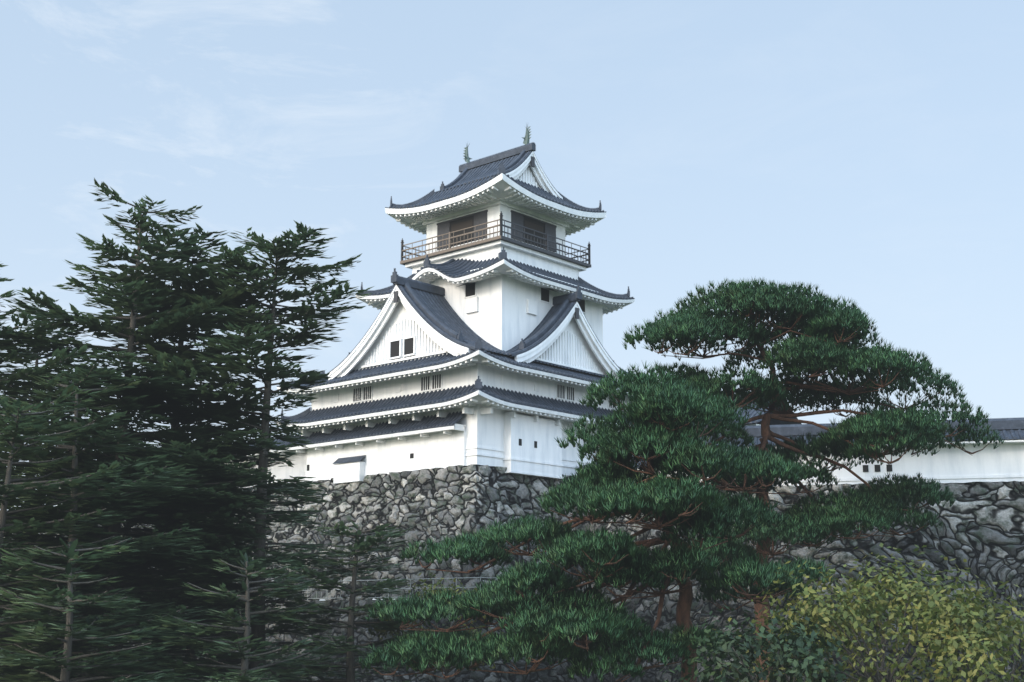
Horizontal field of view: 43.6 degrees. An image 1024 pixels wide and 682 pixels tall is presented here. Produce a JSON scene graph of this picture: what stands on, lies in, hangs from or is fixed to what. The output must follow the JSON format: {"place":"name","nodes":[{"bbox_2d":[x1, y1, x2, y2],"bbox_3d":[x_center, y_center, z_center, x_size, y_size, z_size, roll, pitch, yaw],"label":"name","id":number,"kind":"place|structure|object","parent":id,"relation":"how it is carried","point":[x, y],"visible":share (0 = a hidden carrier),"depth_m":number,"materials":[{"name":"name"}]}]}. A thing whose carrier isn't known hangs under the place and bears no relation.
{"place":"outdoors","nodes":[
{"label":"outdoors","id":0,"kind":"place"},
{"bbox_2d":[0,0,1023,599],"label":"sky","id":1,"kind":"structure","parent":0,"point":[869,152],"materials":[{"name":"blue"}]},
{"bbox_2d":[621,275,1003,681],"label":"pine","id":2,"kind":"object","parent":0,"point":[824,317],"depth_m":50.27,"materials":[{"name":"green plant"}]},
{"label":"terrace path","id":3,"kind":"structure","parent":0,"visible":0},
{"bbox_2d":[1,464,585,600],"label":"stone wall","id":4,"kind":"structure","parent":3,"relation":"on","point":[424,505],"depth_m":74.57,"materials":[{"name":"grey stone"}]},
{"bbox_2d":[56,151,1023,511],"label":"walls","id":5,"kind":"structure","parent":4,"relation":"on","point":[504,307],"depth_m":79.61,"materials":[{"name":"white paint"}]},
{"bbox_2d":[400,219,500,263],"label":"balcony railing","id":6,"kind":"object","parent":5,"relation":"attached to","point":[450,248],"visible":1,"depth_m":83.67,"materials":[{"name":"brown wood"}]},
{"bbox_2d":[451,220,542,233],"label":"window","id":7,"kind":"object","parent":5,"relation":"attached to","point":[468,223],"visible":0.32,"depth_m":85.04,"materials":[{"name":"brown wood"}]},
{"bbox_2d":[179,142,1023,479],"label":"tiled roof","id":8,"kind":"structure","parent":5,"relation":"on","point":[431,306],"depth_m":79.59,"materials":[{"name":"grey tile"}]},
{"bbox_2d":[463,124,530,162],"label":"roof ornament","id":9,"kind":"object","parent":8,"relation":"on","point":[526,138],"visible":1,"depth_m":87.01,"materials":[{"name":"metal"}]},
{"bbox_2d":[302,577,480,599],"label":"fence","id":10,"kind":"object","parent":3,"relation":"on","point":[327,598],"visible":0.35,"depth_m":68.65,"materials":[{"name":"grey"}]},
{"label":"ground","id":11,"kind":"structure","parent":0,"visible":0},
{"bbox_2d":[0,263,110,660],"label":"fir","id":12,"kind":"object","parent":11,"relation":"on","point":[19,357],"depth_m":45.84,"materials":[{"name":"green plant"}]},
{"bbox_2d":[0,294,122,674],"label":"fir","id":13,"kind":"object","parent":11,"relation":"on","point":[34,367],"depth_m":56.38,"materials":[{"name":"green plant"}]},
{"bbox_2d":[0,382,150,681],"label":"fir","id":14,"kind":"object","parent":11,"relation":"on","point":[40,521],"depth_m":39.08,"materials":[{"name":"green plant"}]},
{"bbox_2d":[0,537,194,681],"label":"fir","id":15,"kind":"object","parent":11,"relation":"on","point":[36,661],"depth_m":35.57,"materials":[{"name":"green plant"}]},
{"bbox_2d":[37,420,182,669],"bbox_3d":[-18.242,10.982,60.638,10.327,15.159,10.035,0,-12,-2],"label":"fir","id":16,"kind":"object","parent":11,"relation":"on","point":[130,524],"depth_m":60.09,"materials":[{"name":"green plant"}]},
{"bbox_2d":[0,365,223,681],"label":"fir","id":17,"kind":"object","parent":11,"relation":"on","point":[133,497],"depth_m":42.34,"materials":[{"name":"green plant"}]},
{"bbox_2d":[0,178,282,681],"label":"fir","id":18,"kind":"object","parent":11,"relation":"on","point":[170,321],"depth_m":47.12,"materials":[{"name":"green plant"}]},
{"bbox_2d":[27,222,319,680],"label":"fir","id":19,"kind":"object","parent":11,"relation":"on","point":[169,293],"depth_m":49.55,"materials":[{"name":"green plant"}]},
{"bbox_2d":[132,341,283,681],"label":"fir","id":20,"kind":"object","parent":11,"relation":"on","point":[202,525],"depth_m":56.03,"materials":[{"name":"green plant"}]},
{"bbox_2d":[84,221,374,681],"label":"fir","id":21,"kind":"object","parent":11,"relation":"on","point":[276,370],"depth_m":48.10,"materials":[{"name":"green plant"}]},
{"bbox_2d":[148,550,355,681],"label":"fir","id":22,"kind":"object","parent":11,"relation":"on","point":[194,666],"depth_m":38.48,"materials":[{"name":"green plant"}]},
{"bbox_2d":[2,599,606,681],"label":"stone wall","id":23,"kind":"structure","parent":11,"relation":"on","point":[363,635],"depth_m":66.29,"materials":[{"name":"grey stone"}]},
{"bbox_2d":[277,520,435,681],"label":"fir","id":24,"kind":"object","parent":11,"relation":"on","point":[360,544],"depth_m":44.92,"materials":[{"name":"green plant"}]},
{"bbox_2d":[366,572,503,681],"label":"conifer tree","id":25,"kind":"object","parent":11,"relation":"on","point":[383,633],"depth_m":46.66,"materials":[{"name":"green plant"}]},
{"bbox_2d":[355,360,832,681],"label":"pine","id":26,"kind":"object","parent":11,"relation":"on","point":[659,494],"depth_m":38.99,"materials":[{"name":"green plant"}]},
{"bbox_2d":[659,605,866,681],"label":"shrub","id":27,"kind":"object","parent":11,"relation":"on","point":[795,647],"depth_m":33.51,"materials":[{"name":"green plant"}]},
{"bbox_2d":[583,481,1023,681],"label":"stone wall","id":28,"kind":"structure","parent":11,"relation":"on","point":[981,530],"depth_m":59.48,"materials":[{"name":"grey stone"}]},
{"bbox_2d":[703,543,1023,681],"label":"bush","id":29,"kind":"object","parent":11,"relation":"on","point":[879,595],"depth_m":35.44,"materials":[{"name":"green plant"}]},
{"bbox_2d":[883,575,1023,681],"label":"bush","id":30,"kind":"object","parent":11,"relation":"on","point":[976,629],"depth_m":32.01,"materials":[{"name":"green plant"}]}
]}

